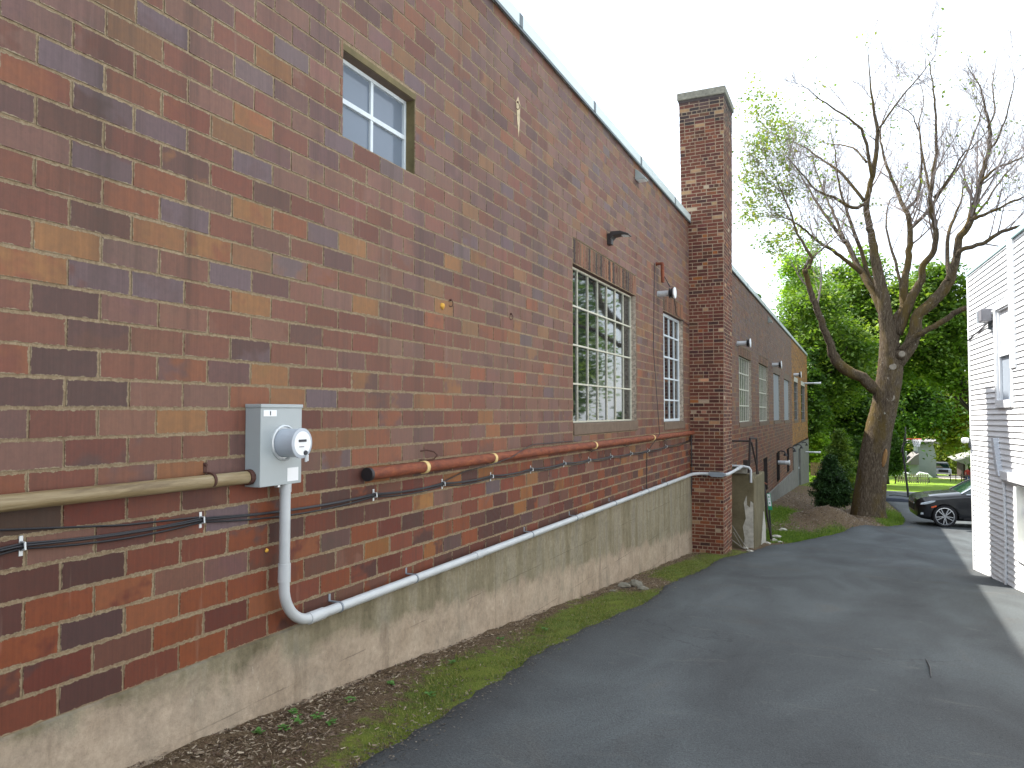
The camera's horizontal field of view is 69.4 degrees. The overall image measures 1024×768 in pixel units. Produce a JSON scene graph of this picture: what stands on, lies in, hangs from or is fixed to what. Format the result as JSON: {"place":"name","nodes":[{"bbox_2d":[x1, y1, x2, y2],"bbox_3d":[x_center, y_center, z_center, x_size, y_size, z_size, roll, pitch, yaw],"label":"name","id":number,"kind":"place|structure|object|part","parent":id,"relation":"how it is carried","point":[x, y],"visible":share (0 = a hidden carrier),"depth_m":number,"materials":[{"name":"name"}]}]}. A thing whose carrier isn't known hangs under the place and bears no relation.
{"place":"outdoors","nodes":[
{"label":"outdoors","id":0,"kind":"place"},
{"bbox_2d":[142,461,956,767],"bbox_3d":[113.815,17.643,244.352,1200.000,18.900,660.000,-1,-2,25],"label":"ground","id":1,"kind":"structure","parent":0,"point":[338,737],"depth_m":4.93,"materials":[{"name":"green plant"}]},
{"bbox_2d":[251,726,265,733],"bbox_3d":[-1.383,1.894,4.031,0.067,0.038,0.063,2,-3,-38],"label":"weed","id":2,"kind":"object","parent":1,"relation":"on","point":[258,729],"visible":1,"depth_m":4.03,"materials":[{"name":"green plant"}]},
{"bbox_2d":[277,724,290,730],"bbox_3d":[-1.270,1.907,4.102,0.081,0.037,0.084,-1,-2,25],"label":"weed","id":3,"kind":"object","parent":1,"relation":"on","point":[284,727],"visible":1,"depth_m":4.10,"materials":[{"name":"green plant"}]},
{"bbox_2d":[288,708,297,714],"bbox_3d":[-1.285,1.940,4.370,0.069,0.036,0.068,-2,-3,41],"label":"weed","id":4,"kind":"object","parent":1,"relation":"on","point":[295,710],"visible":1,"depth_m":4.38,"materials":[{"name":"green plant"}]},
{"bbox_2d":[290,714,305,723],"bbox_3d":[-1.230,1.927,4.251,0.084,0.037,0.098,1,-2,-25],"label":"weed","id":5,"kind":"object","parent":1,"relation":"on","point":[297,719],"visible":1,"depth_m":4.23,"materials":[{"name":"green plant"}]},
{"bbox_2d":[310,712,323,719],"bbox_3d":[-1.138,1.939,4.314,0.088,0.034,0.074,0,-2,-6],"label":"weed","id":6,"kind":"object","parent":1,"relation":"on","point":[317,716],"visible":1,"depth_m":4.32,"materials":[{"name":"green plant"}]},
{"bbox_2d":[326,718,336,725],"bbox_3d":[-1.028,1.929,4.219,0.072,0.039,0.066,1,-2,-31],"label":"weed","id":7,"kind":"object","parent":1,"relation":"on","point":[330,722],"visible":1,"depth_m":4.21,"materials":[{"name":"green plant"}]},
{"bbox_2d":[0,0,808,767],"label":"brick building","id":8,"kind":"structure","parent":1,"relation":"on","point":[216,216],"depth_m":4.79,"materials":[{"name":"brown brick"}]},
{"bbox_2d":[0,516,198,530],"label":"cable","id":9,"kind":"object","parent":8,"relation":"attached to","point":[38,528],"visible":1,"depth_m":3.39,"materials":[{"name":"black rubber"}]},
{"bbox_2d":[0,462,255,512],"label":"tan pipe","id":10,"kind":"object","parent":8,"relation":"attached to","point":[36,499],"visible":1,"depth_m":3.44,"materials":[{"name":"beige metal"}]},
{"bbox_2d":[245,404,311,487],"bbox_3d":[-1.340,0.362,4.348,0.266,0.487,0.353,-1,-2,25],"label":"meter box","id":11,"kind":"object","parent":8,"relation":"attached to","point":[278,442],"visible":1,"depth_m":4.28,"materials":[{"name":"grey metal"}]},
{"bbox_2d":[0,439,690,555],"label":"cable bundle","id":12,"kind":"object","parent":8,"relation":"attached to","point":[21,545],"visible":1,"depth_m":4.09,"materials":[{"name":"black rubber"}]},
{"bbox_2d":[342,43,415,173],"bbox_3d":[-1.077,-2.026,5.586,0.224,0.654,0.980,-1,-2,25],"label":"window","id":13,"kind":"structure","parent":8,"relation":"in","point":[378,116],"depth_m":5.64,"materials":[{"name":"grey"}]},
{"bbox_2d":[419,450,437,460],"bbox_3d":[-0.673,0.575,5.969,0.150,0.090,0.028,1,-2,-14],"label":"pipe clamp","id":14,"kind":"object","parent":8,"relation":"attached to","point":[428,459],"visible":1,"depth_m":5.97,"materials":[{"name":"beige metal"}]},
{"bbox_2d":[278,465,742,624],"bbox_3d":[1.709,1.295,10.841,0.723,0.927,14.316,-1,-2,28],"label":"conduit","id":15,"kind":"object","parent":8,"relation":"attached to","point":[292,612],"visible":0.99,"depth_m":5.12,"materials":[{"name":"grey plastic"}]},
{"bbox_2d":[516,98,519,136],"bbox_3d":[0.065,-2.820,7.800,0.002,0.430,0.100,-1,-2,25],"label":"mortar smear","id":16,"kind":"object","parent":8,"relation":"attached to","point":[518,115],"visible":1,"depth_m":7.80},
{"bbox_2d":[361,431,694,481],"bbox_3d":[1.397,0.830,10.394,0.102,0.101,11.468,-1,-2,25],"label":"rusty pipe","id":17,"kind":"object","parent":8,"relation":"attached to","point":[383,472],"visible":1,"depth_m":6.82,"materials":[{"name":"brown metal"}]},
{"bbox_2d":[443,440,575,481],"bbox_3d":[0.155,0.764,7.712,0.119,0.251,3.301,-1,-2,25],"label":"cable","id":18,"kind":"object","parent":17,"relation":"attached to","point":[504,459],"visible":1,"depth_m":7.08,"materials":[{"name":"black rubber"}]},
{"bbox_2d":[572,238,637,434],"bbox_3d":[1.287,-0.549,10.601,0.240,2.475,3.000,-1,-2,25],"label":"window","id":19,"kind":"structure","parent":8,"relation":"in","point":[604,293],"depth_m":10.56,"materials":[{"name":"clear glass"}]},
{"bbox_2d":[607,231,631,245],"bbox_3d":[1.524,-2.080,10.536,0.328,0.180,0.170,-1,-2,25],"label":"wall lamp","id":20,"kind":"object","parent":8,"relation":"attached to","point":[612,236],"visible":1,"depth_m":10.52,"materials":[{"name":"brown metal"}]},
{"bbox_2d":[635,169,647,182],"bbox_3d":[2.111,-3.395,12.040,0.168,0.176,0.200,-1,-2,25],"label":"flood lamp","id":21,"kind":"object","parent":8,"relation":"attached to","point":[639,177],"visible":1,"depth_m":11.97,"materials":[{"name":"silver metal"}]},
{"bbox_2d":[646,263,659,488],"bbox_3d":[2.422,0.214,12.608,0.126,4.697,0.664,-1,-2,25],"label":"cable","id":22,"kind":"object","parent":8,"relation":"attached to","point":[655,377],"visible":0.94,"depth_m":12.79,"materials":[{"name":"black rubber"}]},
{"bbox_2d":[656,262,664,282],"bbox_3d":[2.636,-1.986,13.137,0.149,0.374,0.068,-1,-2,25],"label":"stub pipe","id":23,"kind":"object","parent":8,"relation":"attached to","point":[662,271],"visible":1,"depth_m":13.10,"materials":[{"name":"brown metal"}]},
{"bbox_2d":[657,287,676,297],"bbox_3d":[2.753,-1.614,13.169,0.324,0.200,0.200,-1,-2,25],"label":"flue vent","id":24,"kind":"object","parent":8,"relation":"attached to","point":[671,292],"visible":1,"depth_m":13.12,"materials":[{"name":"silver metal"}]},
{"bbox_2d":[663,296,684,429],"bbox_3d":[3.049,-0.386,14.388,0.240,2.520,1.780,-1,-2,25],"label":"window","id":25,"kind":"structure","parent":8,"relation":"in","point":[672,324],"depth_m":14.64,"materials":[{"name":"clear glass"}]},
{"bbox_2d":[664,276,688,324],"bbox_3d":[3.292,-1.603,14.368,0.184,0.626,2.820,-1,-2,23],"label":"cable","id":26,"kind":"object","parent":8,"relation":"attached to","point":[674,301],"visible":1,"depth_m":13.82,"materials":[{"name":"black rubber"}]},
{"bbox_2d":[691,435,691,494],"bbox_3d":[3.768,1.636,15.528,0.014,1.398,0.126,-1,-2,25],"label":"cable","id":27,"kind":"object","parent":8,"relation":"attached to","point":[691,464],"visible":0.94,"depth_m":15.52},
{"bbox_2d":[737,338,750,347],"bbox_3d":[6.900,-1.212,21.996,0.396,0.270,0.270,-1,-2,25],"label":"flue vent","id":28,"kind":"object","parent":8,"relation":"attached to","point":[745,343],"visible":1,"depth_m":21.93,"materials":[{"name":"silver metal"}]},
{"bbox_2d":[739,346,752,426],"bbox_3d":[7.376,0.120,23.684,0.240,2.480,3.010,-1,-2,25],"label":"window","id":29,"kind":"structure","parent":8,"relation":"in","point":[745,404],"depth_m":24.13,"materials":[{"name":"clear glass"}]},
{"bbox_2d":[759,355,768,425],"bbox_3d":[9.578,0.281,28.419,0.240,2.590,3.260,-1,-2,25],"label":"window","id":30,"kind":"structure","parent":8,"relation":"in","point":[763,363],"depth_m":28.97,"materials":[{"name":"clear glass"}]},
{"bbox_2d":[763,457,767,488],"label":"window","id":31,"kind":"structure","parent":8,"relation":"in","point":[765,459],"depth_m":29.10,"materials":[{"name":"black metal"}]},
{"bbox_2d":[772,361,781,368],"bbox_3d":[11.157,-0.808,31.146,0.396,0.327,0.327,-1,-2,25],"label":"flue vent","id":32,"kind":"object","parent":8,"relation":"attached to","point":[779,364],"visible":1,"depth_m":31.07,"materials":[{"name":"silver metal"}]},
{"bbox_2d":[773,367,780,423],"bbox_3d":[11.735,0.520,33.052,0.240,2.498,3.030,-1,-2,25],"label":"window","id":33,"kind":"structure","parent":8,"relation":"in","point":[776,372],"depth_m":33.41,"materials":[{"name":"glass"}]},
{"bbox_2d":[776,452,779,479],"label":"window","id":34,"kind":"structure","parent":8,"relation":"in","point":[777,456],"depth_m":33.72,"materials":[{"name":"black metal"}]},
{"bbox_2d":[778,460,789,464],"bbox_3d":[12.090,3.497,32.870,0.500,0.234,0.234,-1,-2,25],"label":"flue vent","id":35,"kind":"object","parent":8,"relation":"attached to","point":[783,462],"visible":1,"depth_m":32.80,"materials":[{"name":"silver metal"}]},
{"bbox_2d":[784,373,789,423],"bbox_3d":[13.948,0.747,37.807,0.240,2.498,3.330,-1,-2,25],"label":"window","id":36,"kind":"structure","parent":8,"relation":"in","point":[786,377],"depth_m":38.22,"materials":[{"name":"glass"}]},
{"bbox_2d":[787,449,788,470],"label":"window","id":37,"kind":"structure","parent":8,"relation":"in","point":[787,449],"depth_m":38.52,"materials":[{"name":"black metal"}]},
{"bbox_2d":[794,377,798,422],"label":"window","id":38,"kind":"structure","parent":8,"relation":"in","point":[796,420],"depth_m":44.57,"materials":[{"name":"glass"}]},
{"bbox_2d":[793,372,801,377],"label":"flue vent","id":39,"kind":"object","parent":8,"relation":"attached to","point":[799,374],"visible":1,"depth_m":41.87,"materials":[{"name":"silver metal"}]},
{"bbox_2d":[801,381,805,422],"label":"window","id":40,"kind":"structure","parent":8,"relation":"in","point":[802,385],"depth_m":50.43,"materials":[{"name":"glass"}]},
{"bbox_2d":[803,382,820,383],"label":"flue vent","id":41,"kind":"object","parent":8,"relation":"attached to","point":[811,382],"visible":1,"depth_m":49.62,"materials":[{"name":"silver metal"}]},
{"bbox_2d":[806,451,820,453],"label":"flue vent","id":42,"kind":"object","parent":8,"relation":"attached to","point":[819,452],"visible":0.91,"depth_m":49.90,"materials":[{"name":"silver metal"}]},
{"bbox_2d":[126,553,733,767],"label":"wood chips","id":43,"kind":"object","parent":1,"relation":"on","point":[226,756],"visible":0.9,"depth_m":4.23,"materials":[{"name":"brown wood"}]},
{"bbox_2d":[425,691,436,695],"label":"weed","id":44,"kind":"object","parent":1,"relation":"on","point":[429,693],"visible":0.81,"depth_m":4.82,"materials":[{"name":"green plant"}]},
{"bbox_2d":[272,550,746,767],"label":"grass","id":45,"kind":"structure","parent":1,"relation":"on","point":[588,615],"depth_m":6.33,"materials":[{"name":"green plant"}]},
{"bbox_2d":[618,582,630,587],"bbox_3d":[1.558,2.804,10.276,0.181,0.092,0.150,0,-2,-5],"label":"rock","id":46,"kind":"object","parent":1,"relation":"on","point":[623,585],"visible":0.89,"depth_m":10.23,"materials":[{"name":"stone"}]},
{"bbox_2d":[628,579,642,586],"bbox_3d":[1.739,2.823,10.462,0.197,0.121,0.216,0,-2,-1],"label":"rock","id":47,"kind":"object","parent":1,"relation":"on","point":[634,582],"visible":0.73,"depth_m":10.41,"materials":[{"name":"stone"}]},
{"bbox_2d":[637,585,648,589],"bbox_3d":[1.786,2.799,10.110,0.168,0.087,0.118,-1,-2,25],"label":"rock","id":48,"kind":"object","parent":1,"relation":"on","point":[641,587],"visible":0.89,"depth_m":10.07,"materials":[{"name":"stone"}]},
{"bbox_2d":[677,85,733,554],"bbox_3d":[4.275,-1.207,16.116,1.020,10.110,1.210,-1,-2,25],"label":"chimney","id":49,"kind":"object","parent":1,"relation":"on","point":[705,123],"visible":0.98,"depth_m":15.61,"materials":[{"name":"brick"}]},
{"bbox_2d":[732,465,765,547],"bbox_3d":[5.506,3.380,18.000,1.035,2.982,2.308,-1,-2,25],"label":"bulkhead","id":50,"kind":"object","parent":1,"relation":"on","point":[748,508],"visible":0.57,"depth_m":17.04,"materials":[{"name":"concrete"}]},
{"bbox_2d":[732,438,758,473],"bbox_3d":[5.580,1.755,17.784,1.043,0.944,0.473,0,-2,-12],"label":"handrail","id":51,"kind":"object","parent":50,"relation":"on","point":[749,453],"visible":0.8,"depth_m":17.71,"materials":[{"name":"metal"}]},
{"bbox_2d":[743,460,747,472],"bbox_3d":[5.561,1.968,17.590,0.110,0.322,0.100,-1,-2,25],"label":"valve","id":52,"kind":"object","parent":50,"relation":"on","point":[745,462],"visible":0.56,"depth_m":17.55,"materials":[{"name":"metal"}]},
{"bbox_2d":[764,482,772,538],"bbox_3d":[6.557,3.229,18.999,0.231,1.498,0.390,-2,-3,43],"label":"leaning rail","id":53,"kind":"object","parent":1,"relation":"on","point":[767,518],"visible":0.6,"depth_m":18.91,"materials":[{"name":"metal"}]},
{"bbox_2d":[767,492,771,532],"bbox_3d":[6.740,3.453,19.334,0.140,1.247,0.085,-1,-2,25],"label":"marker post","id":54,"kind":"object","parent":1,"relation":"on","point":[769,502],"visible":0.91,"depth_m":19.32,"materials":[{"name":"green metal"}]},
{"bbox_2d":[763,235,839,319],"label":"tree","id":55,"kind":"object","parent":1,"relation":"on","point":[789,273],"visible":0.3,"depth_m":77.84,"materials":[{"name":"green plant"}]},
{"bbox_2d":[811,462,821,476],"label":"board fence","id":56,"kind":"object","parent":1,"relation":"on","point":[813,468],"visible":0.31,"depth_m":55.44,"materials":[{"name":"brown wood"}]},
{"bbox_2d":[805,347,836,470],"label":"tree","id":57,"kind":"object","parent":1,"relation":"on","point":[817,407],"visible":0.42,"depth_m":56.74,"materials":[{"name":"green plant"}]},
{"bbox_2d":[809,431,833,479],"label":"bright shrub","id":58,"kind":"object","parent":1,"relation":"on","point":[819,439],"visible":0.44,"depth_m":55.80,"materials":[{"name":"green plant"}]},
{"bbox_2d":[806,453,853,507],"bbox_3d":[11.893,3.616,27.609,1.686,2.136,1.735,-1,-2,25],"label":"yew bush","id":59,"kind":"object","parent":1,"relation":"on","point":[832,485],"visible":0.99,"depth_m":27.37,"materials":[{"name":"green plant"}]},
{"bbox_2d":[766,492,901,533],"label":"leaf litter","id":60,"kind":"object","parent":1,"relation":"on","point":[791,498],"visible":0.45,"depth_m":24.29,"materials":[{"name":"brown plant"}]},
{"bbox_2d":[765,487,906,543],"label":"grass","id":61,"kind":"structure","parent":1,"relation":"on","point":[792,536],"depth_m":22.28,"materials":[{"name":"green plant"}]},
{"bbox_2d":[815,428,857,509],"bbox_3d":[13.393,3.403,30.135,2.012,3.274,1.955,-1,-2,25],"label":"cedar bush","id":62,"kind":"object","parent":1,"relation":"on","point":[840,449],"visible":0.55,"depth_m":29.86,"materials":[{"name":"green plant"}]},
{"bbox_2d":[770,272,911,433],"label":"tree","id":63,"kind":"object","parent":1,"relation":"on","point":[804,331],"visible":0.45,"depth_m":59.02,"materials":[{"name":"green plant"}]},
{"bbox_2d":[672,0,1023,518],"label":"maple tree","id":64,"kind":"object","parent":1,"relation":"on","point":[870,486],"visible":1,"depth_m":26.22,"materials":[{"name":"brown plant"}]},
{"bbox_2d":[817,361,917,459],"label":"tree","id":65,"kind":"object","parent":1,"relation":"on","point":[846,424],"visible":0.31,"depth_m":63.19,"materials":[{"name":"green plant"}]},
{"bbox_2d":[903,437,913,455],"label":"tree","id":66,"kind":"object","parent":1,"relation":"on","point":[911,450],"visible":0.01,"depth_m":123.99,"materials":[{"name":"green plant"}]},
{"bbox_2d":[891,439,938,477],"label":"grey house","id":67,"kind":"structure","parent":1,"relation":"on","point":[917,464],"depth_m":101.08,"materials":[{"name":"grey paint"}]},
{"bbox_2d":[905,424,969,473],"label":"tree","id":68,"kind":"object","parent":1,"relation":"on","point":[951,463],"visible":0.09,"depth_m":117.73,"materials":[{"name":"green plant"}]},
{"bbox_2d":[965,223,1023,591],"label":"white building","id":69,"kind":"structure","parent":1,"relation":"on","point":[995,280],"depth_m":12.25,"materials":[{"name":"wood"}]},
{"bbox_2d":[961,438,970,447],"bbox_3d":[8.696,1.121,14.148,0.186,0.190,0.111,-1,-2,25],"label":"security camera","id":70,"kind":"object","parent":69,"relation":"attached to","point":[966,440],"visible":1,"depth_m":14.11,"materials":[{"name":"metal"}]},
{"bbox_2d":[967,323,987,340],"bbox_3d":[8.469,-0.950,13.443,0.027,0.198,1.602,-1,-2,20],"label":"cable","id":71,"kind":"object","parent":69,"relation":"attached to","point":[977,331],"visible":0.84,"depth_m":13.42,"materials":[{"name":"white plastic"}]},
{"bbox_2d":[977,308,992,329],"bbox_3d":[8.094,-1.104,12.636,0.210,0.351,0.257,-1,-2,20],"label":"security lamp","id":72,"kind":"object","parent":69,"relation":"attached to","point":[984,315],"visible":0.99,"depth_m":12.54,"materials":[{"name":"metal"}]},
{"bbox_2d":[993,298,1014,407],"bbox_3d":[7.996,-0.483,11.899,0.200,1.730,0.930,-1,-2,20],"label":"window","id":73,"kind":"structure","parent":69,"relation":"in","point":[1004,384],"depth_m":12.13,"materials":[{"name":"plastic"}]},
{"bbox_2d":[1013,485,1023,563],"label":"window","id":74,"kind":"structure","parent":69,"relation":"in","point":[1018,492],"depth_m":11.27,"materials":[{"name":"plastic"}]},
{"bbox_2d":[357,491,1023,767],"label":"road","id":75,"kind":"structure","parent":0,"point":[817,652],"depth_m":5.62,"materials":[{"name":"grey asphalt"}]},
{"bbox_2d":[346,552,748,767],"bbox_3d":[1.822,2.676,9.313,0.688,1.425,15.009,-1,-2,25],"label":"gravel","id":76,"kind":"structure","parent":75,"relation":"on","point":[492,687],"depth_m":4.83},
{"bbox_2d":[886,427,921,501],"bbox_3d":[20.045,4.108,37.929,1.777,3.802,0.917,-1,-2,25],"label":"basketball hoop","id":77,"kind":"object","parent":75,"relation":"on","point":[897,498],"visible":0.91,"depth_m":37.83,"materials":[{"name":"plastic"}]},
{"bbox_2d":[908,479,971,526],"bbox_3d":[16.504,4.035,25.641,4.789,1.742,2.288,-1,-2,19],"label":"parked car","id":78,"kind":"object","parent":75,"relation":"on","point":[950,507],"visible":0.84,"depth_m":25.33,"materials":[{"name":"black paint"}]},
{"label":"windows","id":79,"kind":"part","parent":78,"relation":"part of","materials":[{"name":"green glass"}]},
{"bbox_2d":[510,0,1023,318],"label":"sky","id":80,"kind":"structure","parent":0,"point":[631,57],"materials":[{"name":"white"}]},
{"bbox_2d":[887,474,969,491],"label":"lawn","id":81,"kind":"structure","parent":0,"point":[936,483],"depth_m":70.64,"materials":[{"name":"green plant"}]},
{"bbox_2d":[847,433,862,485],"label":"hedge","id":82,"kind":"object","parent":81,"relation":"on","point":[856,442],"visible":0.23,"depth_m":57.06,"materials":[{"name":"green plant"}]},
{"bbox_2d":[811,244,967,483],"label":"tree","id":83,"kind":"object","parent":81,"relation":"on","point":[861,300],"visible":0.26,"depth_m":68.28,"materials":[{"name":"green plant"}]},
{"bbox_2d":[888,434,909,475],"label":"hedge","id":84,"kind":"object","parent":81,"relation":"on","point":[896,467],"visible":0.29,"depth_m":61.44,"materials":[{"name":"green plant"}]},
{"bbox_2d":[890,464,910,483],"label":"tree","id":85,"kind":"object","parent":81,"relation":"on","point":[902,472],"visible":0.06,"depth_m":72.19,"materials":[{"name":"green plant"}]},
{"bbox_2d":[897,473,928,483],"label":"picket fence","id":86,"kind":"object","parent":81,"relation":"on","point":[916,480],"visible":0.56,"depth_m":77.13,"materials":[{"name":"brown wood"}]},
{"bbox_2d":[916,472,931,482],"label":"garden table","id":87,"kind":"object","parent":81,"relation":"on","point":[921,473],"visible":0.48,"depth_m":80.04,"materials":[{"name":"white paint"}]},
{"bbox_2d":[893,372,968,480],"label":"tree","id":88,"kind":"object","parent":81,"relation":"on","point":[928,414],"visible":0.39,"depth_m":83.40,"materials":[{"name":"green plant"}]},
{"bbox_2d":[903,256,970,423],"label":"tree","id":89,"kind":"object","parent":81,"relation":"on","point":[957,336],"visible":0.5,"depth_m":67.51,"materials":[{"name":"green plant"}]},
{"bbox_2d":[922,370,969,480],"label":"tree","id":90,"kind":"object","parent":81,"relation":"on","point":[951,441],"visible":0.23,"depth_m":85.30,"materials":[{"name":"green plant"}]},
{"bbox_2d":[948,452,970,479],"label":"porch house","id":91,"kind":"structure","parent":81,"relation":"on","point":[962,466],"depth_m":91.50,"materials":[{"name":"concrete"}]},
{"bbox_2d":[948,421,970,467],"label":"tree","id":92,"kind":"object","parent":81,"relation":"on","point":[968,430],"depth_m":60.15,"materials":[{"name":"green plant"}]},
{"bbox_2d":[950,473,970,481],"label":"porch fence","id":93,"kind":"object","parent":81,"relation":"on","point":[961,475],"visible":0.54,"depth_m":85.72,"materials":[{"name":"brown wood"}]},
{"bbox_2d":[936,475,962,478],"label":"driveway","id":94,"kind":"structure","parent":0,"point":[947,476],"depth_m":100.91,"materials":[{"name":"white concrete"}]},
{"bbox_2d":[936,462,951,475],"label":"pickup truck","id":95,"kind":"object","parent":94,"relation":"on","point":[942,467],"visible":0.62,"depth_m":106.28,"materials":[{"name":"silver metal"}]}
]}

